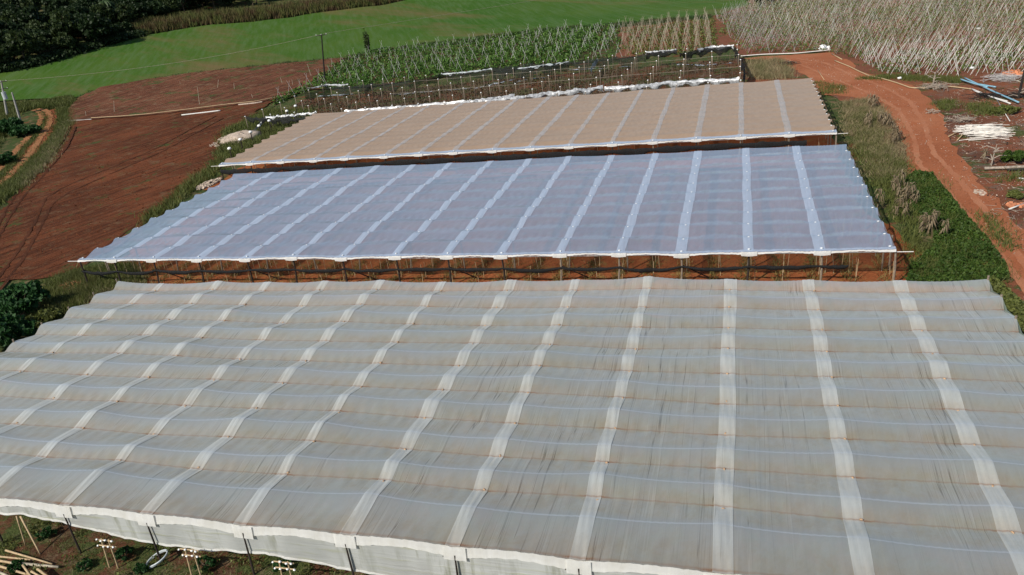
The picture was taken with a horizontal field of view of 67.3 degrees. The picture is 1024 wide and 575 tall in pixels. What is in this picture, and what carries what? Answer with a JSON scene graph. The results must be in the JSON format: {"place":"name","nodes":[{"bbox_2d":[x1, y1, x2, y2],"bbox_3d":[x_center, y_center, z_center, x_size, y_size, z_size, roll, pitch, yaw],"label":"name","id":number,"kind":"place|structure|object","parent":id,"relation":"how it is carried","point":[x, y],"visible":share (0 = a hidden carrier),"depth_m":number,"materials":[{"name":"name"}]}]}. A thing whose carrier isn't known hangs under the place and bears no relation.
{"place":"outdoors","nodes":[
{"label":"outdoors","id":0,"kind":"place"},
{"bbox_2d":[0,110,43,169],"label":"dirt track","id":1,"kind":"structure","parent":0,"point":[17,148],"depth_m":142.98,"materials":[{"name":"soil"}]},
{"bbox_2d":[0,108,53,182],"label":"dirt track","id":2,"kind":"structure","parent":0,"point":[37,142],"depth_m":138.09,"materials":[{"name":"soil"}]},
{"bbox_2d":[0,110,54,179],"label":"track weeds","id":3,"kind":"object","parent":2,"relation":"on","point":[10,165],"visible":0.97,"depth_m":133.13,"materials":[{"name":"green plant"}]},
{"bbox_2d":[7,109,56,174],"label":"track verge","id":4,"kind":"structure","parent":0,"point":[53,120],"depth_m":143.77,"materials":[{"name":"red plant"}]},
{"bbox_2d":[0,59,343,281],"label":"ploughed field","id":5,"kind":"structure","parent":0,"point":[101,138],"depth_m":102.61,"materials":[{"name":"soil"}]},
{"bbox_2d":[0,126,75,233],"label":"wheel rut","id":6,"kind":"structure","parent":5,"relation":"on","point":[20,200],"depth_m":106.74,"materials":[{"name":"soil"}]},
{"bbox_2d":[17,119,76,187],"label":"dry weeds","id":7,"kind":"object","parent":5,"relation":"on","point":[45,162],"visible":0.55,"depth_m":121.86,"materials":[{"name":"green plant"}]},
{"bbox_2d":[0,115,216,276],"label":"wheel rut","id":8,"kind":"structure","parent":5,"relation":"on","point":[22,242],"depth_m":89.70,"materials":[{"name":"soil"}]},
{"bbox_2d":[0,118,222,289],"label":"wheel rut","id":9,"kind":"structure","parent":5,"relation":"on","point":[18,264],"depth_m":85.32,"materials":[{"name":"soil"}]},
{"bbox_2d":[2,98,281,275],"bbox_3d":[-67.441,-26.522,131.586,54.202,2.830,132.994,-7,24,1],"label":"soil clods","id":10,"kind":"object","parent":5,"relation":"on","point":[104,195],"visible":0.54,"depth_m":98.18,"materials":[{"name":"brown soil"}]},
{"bbox_2d":[134,105,317,226],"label":"green weeds","id":11,"kind":"object","parent":5,"relation":"on","point":[223,154],"visible":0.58,"depth_m":109.86,"materials":[{"name":"green plant"}]},
{"bbox_2d":[68,57,343,119],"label":"ploughed field","id":12,"kind":"structure","parent":0,"point":[236,86],"depth_m":170.99,"materials":[{"name":"soil"}]},
{"bbox_2d":[91,93,294,117],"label":"irrigation pipe","id":13,"kind":"object","parent":12,"relation":"on","point":[185,109],"visible":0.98,"depth_m":150.86,"materials":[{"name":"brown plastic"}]},
{"bbox_2d":[0,500,734,574],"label":"bed soil","id":14,"kind":"structure","parent":0,"point":[9,526],"depth_m":33.82,"materials":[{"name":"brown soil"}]},
{"bbox_2d":[6,558,25,573],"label":"foreground weed","id":15,"kind":"object","parent":14,"relation":"on","point":[16,564],"visible":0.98,"depth_m":33.67,"materials":[{"name":"green plant"}]},
{"bbox_2d":[34,526,57,541],"bbox_3d":[-21.564,11.433,35.624,0.749,0.636,0.896,15,32,41],"label":"foreground weed","id":16,"kind":"object","parent":14,"relation":"on","point":[47,532],"visible":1,"depth_m":35.46,"materials":[{"name":"green plant"}]},
{"bbox_2d":[76,557,92,571],"bbox_3d":[-18.533,12.090,33.413,0.751,0.508,0.727,0,25,17],"label":"foreground weed","id":17,"kind":"object","parent":14,"relation":"on","point":[87,563],"visible":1,"depth_m":33.31,"materials":[{"name":"green plant"}]},
{"bbox_2d":[96,538,118,568],"bbox_3d":[-17.224,11.437,32.963,0.986,1.718,0.164,0,25,17],"label":"cane trellis","id":18,"kind":"object","parent":14,"relation":"on","point":[101,540],"visible":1,"depth_m":32.82,"materials":[{"name":"brown wood"}]},
{"bbox_2d":[112,545,133,560],"bbox_3d":[-16.965,11.684,33.552,0.890,0.756,0.879,0,25,17],"label":"foreground weed","id":19,"kind":"object","parent":14,"relation":"on","point":[121,551],"visible":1,"depth_m":33.42,"materials":[{"name":"green plant"}]},
{"bbox_2d":[133,562,148,574],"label":"foreground weed","id":20,"kind":"object","parent":14,"relation":"on","point":[139,568],"visible":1,"depth_m":32.66,"materials":[{"name":"green plant"}]},
{"bbox_2d":[146,549,167,568],"bbox_3d":[-15.288,11.686,33.132,0.981,0.472,0.867,0,25,17],"label":"hose coil","id":21,"kind":"object","parent":14,"relation":"on","point":[159,561],"visible":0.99,"depth_m":33.09,"materials":[{"name":"plastic"}]},
{"bbox_2d":[0,518,370,574],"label":"wild weeds","id":22,"kind":"object","parent":14,"relation":"on","point":[34,568],"visible":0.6,"depth_m":33.45,"materials":[{"name":"green plant"}]},
{"bbox_2d":[13,520,364,574],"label":"straw","id":23,"kind":"object","parent":14,"relation":"on","point":[171,562],"visible":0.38,"depth_m":33.07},
{"bbox_2d":[178,548,200,574],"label":"cane trellis","id":24,"kind":"object","parent":14,"relation":"on","point":[186,555],"visible":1,"depth_m":31.60,"materials":[{"name":"brown wood"}]},
{"bbox_2d":[193,555,216,572],"bbox_3d":[-12.907,11.689,32.432,0.951,0.681,0.832,0,25,17],"label":"foreground weed","id":25,"kind":"object","parent":14,"relation":"on","point":[210,561],"visible":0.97,"depth_m":32.33,"materials":[{"name":"green plant"}]},
{"bbox_2d":[272,558,291,571],"bbox_3d":[-9.480,11.528,31.802,0.829,0.661,0.668,-13,24,-11],"label":"foreground weed","id":26,"kind":"object","parent":14,"relation":"on","point":[276,564],"visible":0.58,"depth_m":31.65,"materials":[{"name":"green plant"}]},
{"bbox_2d":[271,560,295,574],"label":"cane trellis","id":27,"kind":"object","parent":14,"relation":"on","point":[286,563],"visible":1,"depth_m":30.19,"materials":[{"name":"brown wood"}]},
{"bbox_2d":[0,0,749,100],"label":"green field","id":28,"kind":"structure","parent":0,"point":[185,45],"depth_m":221.16,"materials":[{"name":"green plant"}]},
{"bbox_2d":[70,13,712,105],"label":"field edge weeds","id":29,"kind":"object","parent":28,"relation":"on","point":[663,20],"visible":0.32,"depth_m":196.24,"materials":[{"name":"green plant"}]},
{"bbox_2d":[271,28,620,106],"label":"crop ground","id":30,"kind":"structure","parent":0,"point":[602,53],"depth_m":167.95,"materials":[{"name":"green plant"}]},
{"bbox_2d":[268,23,621,104],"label":"tomato rows","id":31,"kind":"object","parent":30,"relation":"on","point":[519,39],"visible":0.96,"depth_m":171.44,"materials":[{"name":"green plant"}]},
{"bbox_2d":[38,223,936,306],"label":"bed soil","id":32,"kind":"structure","parent":0,"point":[866,265],"depth_m":57.31,"materials":[{"name":"brown soil"}]},
{"bbox_2d":[25,261,152,335],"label":"green weeds","id":33,"kind":"object","parent":32,"relation":"on","point":[74,275],"visible":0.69,"depth_m":65.88,"materials":[{"name":"green plant"}]},
{"bbox_2d":[43,266,154,307],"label":"dry weeds","id":34,"kind":"object","parent":32,"relation":"on","point":[96,286],"visible":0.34,"depth_m":65.06,"materials":[{"name":"green plant"}]},
{"bbox_2d":[89,252,899,283],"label":"bed plants","id":35,"kind":"object","parent":32,"relation":"on","point":[590,272],"visible":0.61,"depth_m":57.37,"materials":[{"name":"plant"}]},
{"bbox_2d":[252,58,750,129],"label":"cleared soil","id":36,"kind":"structure","parent":0,"point":[700,74],"depth_m":130.59,"materials":[{"name":"brown soil"}]},
{"bbox_2d":[258,56,739,124],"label":"dead crop","id":37,"kind":"object","parent":36,"relation":"on","point":[488,92],"visible":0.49,"depth_m":130.06,"materials":[{"name":"plant"}]},
{"bbox_2d":[322,50,735,112],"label":"stake rows","id":38,"kind":"object","parent":36,"relation":"on","point":[542,83],"visible":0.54,"depth_m":127.72,"materials":[{"name":"wood"}]},
{"bbox_2d":[0,0,1004,352],"bbox_3d":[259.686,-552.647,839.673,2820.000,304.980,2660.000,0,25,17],"label":"ground","id":39,"kind":"structure","parent":0,"point":[30,118],"depth_m":136.50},
{"bbox_2d":[0,42,14,61],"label":"forest tree","id":40,"kind":"object","parent":39,"relation":"on","point":[6,51],"visible":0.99,"depth_m":202.64,"materials":[{"name":"green plant"}]},
{"bbox_2d":[0,151,16,164],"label":"leafy shrub","id":41,"kind":"object","parent":39,"relation":"on","point":[7,157],"visible":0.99,"depth_m":123.14,"materials":[{"name":"green plant"}]},
{"bbox_2d":[0,20,17,31],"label":"forest tree","id":42,"kind":"object","parent":39,"relation":"on","point":[7,25],"visible":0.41,"depth_m":219.80,"materials":[{"name":"green plant"}]},
{"bbox_2d":[0,10,19,23],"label":"forest tree","id":43,"kind":"object","parent":39,"relation":"on","point":[6,15],"visible":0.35,"depth_m":234.33,"materials":[{"name":"green plant"}]},
{"bbox_2d":[0,4,21,15],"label":"forest tree","id":44,"kind":"object","parent":39,"relation":"on","point":[14,8],"visible":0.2,"depth_m":243.59,"materials":[{"name":"green plant"}]},
{"bbox_2d":[0,117,23,132],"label":"leafy shrub","id":45,"kind":"object","parent":39,"relation":"on","point":[7,124],"visible":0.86,"depth_m":146.96,"materials":[{"name":"green plant"}]},
{"bbox_2d":[0,313,38,346],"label":"leafy shrub","id":46,"kind":"object","parent":39,"relation":"on","point":[14,326],"visible":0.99,"depth_m":56.07,"materials":[{"name":"green plant"}]},
{"bbox_2d":[3,29,38,58],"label":"forest tree","id":47,"kind":"object","parent":39,"relation":"on","point":[18,42],"visible":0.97,"depth_m":205.26,"materials":[{"name":"green plant"}]},
{"bbox_2d":[8,124,41,136],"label":"leafy shrub","id":48,"kind":"object","parent":39,"relation":"on","point":[20,130],"visible":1,"depth_m":144.90,"materials":[{"name":"green plant"}]},
{"bbox_2d":[0,280,50,316],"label":"leafy shrub","id":49,"kind":"object","parent":39,"relation":"on","point":[23,298],"visible":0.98,"depth_m":60.55,"materials":[{"name":"green plant"}]},
{"bbox_2d":[18,0,41,9],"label":"forest tree","id":50,"kind":"object","parent":39,"relation":"on","point":[27,3],"visible":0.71,"depth_m":260.66,"materials":[{"name":"green plant"}]},
{"bbox_2d":[15,5,46,28],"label":"forest tree","id":51,"kind":"object","parent":39,"relation":"on","point":[26,15],"visible":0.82,"depth_m":233.52,"materials":[{"name":"green plant"}]},
{"bbox_2d":[23,19,50,30],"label":"forest tree","id":52,"kind":"object","parent":39,"relation":"on","point":[35,24],"visible":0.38,"depth_m":226.04,"materials":[{"name":"green plant"}]},
{"bbox_2d":[0,105,77,205],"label":"track weeds","id":53,"kind":"object","parent":39,"relation":"on","point":[9,187],"visible":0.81,"depth_m":123.32,"materials":[{"name":"green plant"}]},
{"bbox_2d":[26,33,52,53],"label":"forest tree","id":54,"kind":"object","parent":39,"relation":"on","point":[42,43],"visible":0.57,"depth_m":211.28,"materials":[{"name":"green plant"}]},
{"bbox_2d":[27,30,52,51],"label":"forest tree","id":55,"kind":"object","parent":39,"relation":"on","point":[47,34],"visible":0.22,"depth_m":216.23,"materials":[{"name":"green plant"}]},
{"bbox_2d":[0,93,82,152],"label":"track weeds","id":56,"kind":"object","parent":39,"relation":"on","point":[25,105],"visible":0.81,"depth_m":169.48,"materials":[{"name":"green plant"}]},
{"bbox_2d":[25,307,64,327],"bbox_3d":[-35.474,2.451,58.644,2.984,1.642,3.249,0,25,17],"label":"leafy shrub","id":57,"kind":"object","parent":39,"relation":"on","point":[49,314],"visible":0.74,"depth_m":58.37,"materials":[{"name":"green plant"}]},
{"bbox_2d":[41,0,67,12],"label":"forest tree","id":58,"kind":"object","parent":39,"relation":"on","point":[53,5],"visible":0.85,"depth_m":257.19,"materials":[{"name":"green plant"}]},
{"bbox_2d":[51,32,74,48],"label":"forest tree","id":59,"kind":"object","parent":39,"relation":"on","point":[61,40],"visible":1,"depth_m":215.34,"materials":[{"name":"green plant"}]},
{"bbox_2d":[48,9,80,43],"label":"forest tree","id":60,"kind":"object","parent":39,"relation":"on","point":[62,21],"visible":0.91,"depth_m":218.45,"materials":[{"name":"green plant"}]},
{"bbox_2d":[0,28,147,72],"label":"wood undergrowth","id":61,"kind":"object","parent":39,"relation":"on","point":[38,59],"visible":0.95,"depth_m":215.07,"materials":[{"name":"green plant"}]},
{"bbox_2d":[64,3,91,15],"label":"forest tree","id":62,"kind":"object","parent":39,"relation":"on","point":[73,8],"visible":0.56,"depth_m":237.14,"materials":[{"name":"green plant"}]},
{"bbox_2d":[74,12,111,40],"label":"forest tree","id":63,"kind":"object","parent":39,"relation":"on","point":[92,26],"visible":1,"depth_m":221.54,"materials":[{"name":"green plant"}]},
{"bbox_2d":[90,3,115,24],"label":"forest tree","id":64,"kind":"object","parent":39,"relation":"on","point":[103,10],"visible":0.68,"depth_m":237.98,"materials":[{"name":"green plant"}]},
{"bbox_2d":[98,24,118,37],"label":"forest tree","id":65,"kind":"object","parent":39,"relation":"on","point":[112,30],"visible":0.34,"depth_m":229.32,"materials":[{"name":"green plant"}]},
{"bbox_2d":[113,22,131,31],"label":"forest tree","id":66,"kind":"object","parent":39,"relation":"on","point":[122,26],"visible":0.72,"depth_m":234.43,"materials":[{"name":"green plant"}]},
{"bbox_2d":[113,3,134,28],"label":"forest tree","id":67,"kind":"object","parent":39,"relation":"on","point":[124,12],"visible":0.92,"depth_m":240.21,"materials":[{"name":"green plant"}]},
{"bbox_2d":[129,2,150,22],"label":"forest tree","id":68,"kind":"object","parent":39,"relation":"on","point":[141,10],"visible":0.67,"depth_m":248.88,"materials":[{"name":"green plant"}]},
{"bbox_2d":[143,1,171,17],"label":"forest tree","id":69,"kind":"object","parent":39,"relation":"on","point":[159,8],"visible":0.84,"depth_m":253.17,"materials":[{"name":"green plant"}]},
{"bbox_2d":[164,0,180,16],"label":"forest tree","id":70,"kind":"object","parent":39,"relation":"on","point":[174,5],"visible":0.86,"depth_m":257.40,"materials":[{"name":"green plant"}]},
{"bbox_2d":[196,178,221,189],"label":"stone rubble","id":71,"kind":"object","parent":39,"relation":"on","point":[205,184],"visible":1,"depth_m":94.25,"materials":[{"name":"beige stone"}]},
{"bbox_2d":[219,130,260,143],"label":"sand heap","id":72,"kind":"object","parent":39,"relation":"on","point":[242,134],"visible":0.52,"depth_m":117.42,"materials":[{"name":"beige sand"}]},
{"bbox_2d":[132,0,403,35],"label":"sugar cane belt","id":73,"kind":"object","parent":39,"relation":"on","point":[186,19],"visible":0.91,"depth_m":253.56,"materials":[{"name":"green plant"}]},
{"bbox_2d":[68,144,913,283],"bbox_3d":[-3.442,-6.615,67.911,65.636,2.867,25.748,0,25,17],"label":"greenhouse","id":74,"kind":"object","parent":39,"relation":"on","point":[814,200],"visible":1,"depth_m":63.23,"materials":[{"name":"white plastic"}]},
{"bbox_2d":[244,44,745,127],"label":"bare greenhouse","id":75,"kind":"object","parent":39,"relation":"on","point":[524,70],"visible":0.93,"depth_m":130.80,"materials":[{"name":"grey wood"}]},
{"bbox_2d":[0,275,1023,574],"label":"greenhouse","id":76,"kind":"object","parent":39,"relation":"on","point":[648,425],"visible":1,"depth_m":35.21,"materials":[{"name":"white plastic"}]},
{"bbox_2d":[211,78,846,179],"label":"greenhouse","id":77,"kind":"object","parent":39,"relation":"on","point":[740,111],"visible":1,"depth_m":90.97,"materials":[{"name":"beige fabric"}]},
{"bbox_2d":[899,167,1020,287],"bbox_3d":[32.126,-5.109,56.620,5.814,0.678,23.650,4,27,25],"label":"ground cover","id":78,"kind":"object","parent":39,"relation":"on","point":[961,229],"visible":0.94,"depth_m":51.78,"materials":[{"name":"green plant"}]},
{"bbox_2d":[989,275,1023,333],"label":"ground cover","id":79,"kind":"object","parent":39,"relation":"on","point":[1014,303],"visible":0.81,"depth_m":44.14,"materials":[{"name":"green plant"}]},
{"bbox_2d":[204,134,838,189],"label":"bed soil","id":80,"kind":"structure","parent":0,"point":[814,140],"depth_m":88.54,"materials":[{"name":"brown soil"}]},
{"bbox_2d":[615,0,1023,78],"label":"crop field","id":81,"kind":"structure","parent":0,"point":[724,39],"depth_m":136.19,"materials":[{"name":"beige plant"}]},
{"bbox_2d":[620,17,725,56],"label":"crop","id":82,"kind":"object","parent":81,"relation":"on","point":[701,25],"visible":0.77,"depth_m":164.62,"materials":[{"name":"plant"}]},
{"bbox_2d":[715,1,804,52],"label":"stake thicket","id":83,"kind":"object","parent":81,"relation":"on","point":[754,26],"visible":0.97,"depth_m":154.15,"materials":[{"name":"grey wood"}]},
{"bbox_2d":[714,0,1023,74],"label":"climbing bean plants","id":84,"kind":"object","parent":81,"relation":"on","point":[769,29],"visible":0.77,"depth_m":137.94,"materials":[{"name":"green plant"}]},
{"bbox_2d":[742,0,1023,55],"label":"stake thicket","id":85,"kind":"object","parent":81,"relation":"on","point":[826,11],"visible":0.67,"depth_m":140.63,"materials":[{"name":"wood"}]},
{"bbox_2d":[743,52,1023,278],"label":"dirt road","id":86,"kind":"structure","parent":0,"point":[938,129],"depth_m":80.12,"materials":[{"name":"soil"}]},
{"bbox_2d":[813,79,852,95],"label":"green weeds","id":87,"kind":"object","parent":86,"relation":"on","point":[829,91],"visible":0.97,"depth_m":101.06,"materials":[{"name":"green plant"}]},
{"bbox_2d":[834,60,971,89],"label":"irrigation pipe","id":88,"kind":"object","parent":86,"relation":"on","point":[897,82],"visible":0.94,"depth_m":99.84,"materials":[{"name":"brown plastic"}]},
{"bbox_2d":[785,58,1023,292],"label":"wheel rut","id":89,"kind":"structure","parent":86,"relation":"on","point":[1020,280],"depth_m":71.75,"materials":[{"name":"soil"}]},
{"bbox_2d":[796,58,1023,268],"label":"wheel rut","id":90,"kind":"structure","parent":86,"relation":"on","point":[1018,254],"depth_m":68.19,"materials":[{"name":"soil"}]},
{"bbox_2d":[745,54,1023,300],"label":"yard soil","id":91,"kind":"structure","parent":0,"point":[979,170],"depth_m":75.54,"materials":[{"name":"brown soil"}]},
{"bbox_2d":[743,56,798,80],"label":"dry weeds","id":92,"kind":"object","parent":91,"relation":"on","point":[755,67],"visible":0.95,"depth_m":116.92,"materials":[{"name":"beige plant"}]},
{"bbox_2d":[831,95,922,181],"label":"dry weeds","id":93,"kind":"object","parent":91,"relation":"on","point":[861,103],"visible":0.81,"depth_m":79.12,"materials":[{"name":"green plant"}]},
{"bbox_2d":[838,107,951,281],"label":"green weeds","id":94,"kind":"object","parent":91,"relation":"on","point":[916,240],"visible":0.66,"depth_m":65.14,"materials":[{"name":"green plant"}]},
{"bbox_2d":[857,72,972,83],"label":"yard weeds","id":95,"kind":"object","parent":91,"relation":"on","point":[942,79],"visible":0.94,"depth_m":100.41,"materials":[{"name":"green plant"}]},
{"bbox_2d":[913,81,958,90],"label":"branch heap","id":96,"kind":"object","parent":91,"relation":"on","point":[936,85],"visible":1,"depth_m":94.34,"materials":[{"name":"brown wood"}]},
{"bbox_2d":[927,97,964,111],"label":"yard weeds","id":97,"kind":"object","parent":91,"relation":"on","point":[944,106],"visible":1,"depth_m":86.39,"materials":[{"name":"green plant"}]},
{"bbox_2d":[945,114,976,122],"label":"branch heap","id":98,"kind":"object","parent":91,"relation":"on","point":[962,118],"visible":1,"depth_m":79.83,"materials":[{"name":"grey wood"}]},
{"bbox_2d":[959,100,1003,116],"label":"yard weeds","id":99,"kind":"object","parent":91,"relation":"on","point":[980,108],"visible":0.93,"depth_m":83.50,"materials":[{"name":"green plant"}]},
{"bbox_2d":[939,88,1023,250],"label":"yard twigs","id":100,"kind":"object","parent":91,"relation":"on","point":[989,156],"visible":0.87,"depth_m":70.78,"materials":[{"name":"brown wood"}]},
{"bbox_2d":[960,88,1005,100],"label":"branch heap","id":101,"kind":"object","parent":91,"relation":"on","point":[983,94],"visible":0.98,"depth_m":87.43,"materials":[{"name":"brown wood"}]},
{"bbox_2d":[963,207,1023,251],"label":"yard weeds","id":102,"kind":"object","parent":91,"relation":"on","point":[985,215],"visible":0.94,"depth_m":53.84,"materials":[{"name":"green plant"}]},
{"bbox_2d":[980,71,1021,81],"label":"branch heap","id":103,"kind":"object","parent":91,"relation":"on","point":[999,76],"visible":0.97,"depth_m":94.53,"materials":[{"name":"grey wood"}]},
{"bbox_2d":[991,167,1023,184],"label":"yard weeds","id":104,"kind":"object","parent":91,"relation":"on","point":[1013,175],"visible":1,"depth_m":63.21,"materials":[{"name":"green plant"}]},
{"bbox_2d":[997,104,1022,114],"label":"leafy shrub","id":105,"kind":"object","parent":91,"relation":"on","point":[1006,109],"visible":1,"depth_m":80.41,"materials":[{"name":"green plant"}]},
{"bbox_2d":[1000,150,1023,161],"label":"leafy shrub","id":106,"kind":"object","parent":91,"relation":"on","point":[1016,155],"visible":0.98,"depth_m":66.44,"materials":[{"name":"green plant"}]},
{"bbox_2d":[1006,189,1023,199],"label":"leafy shrub","id":107,"kind":"object","parent":91,"relation":"on","point":[1016,194],"visible":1,"depth_m":58.86,"materials":[{"name":"green plant"}]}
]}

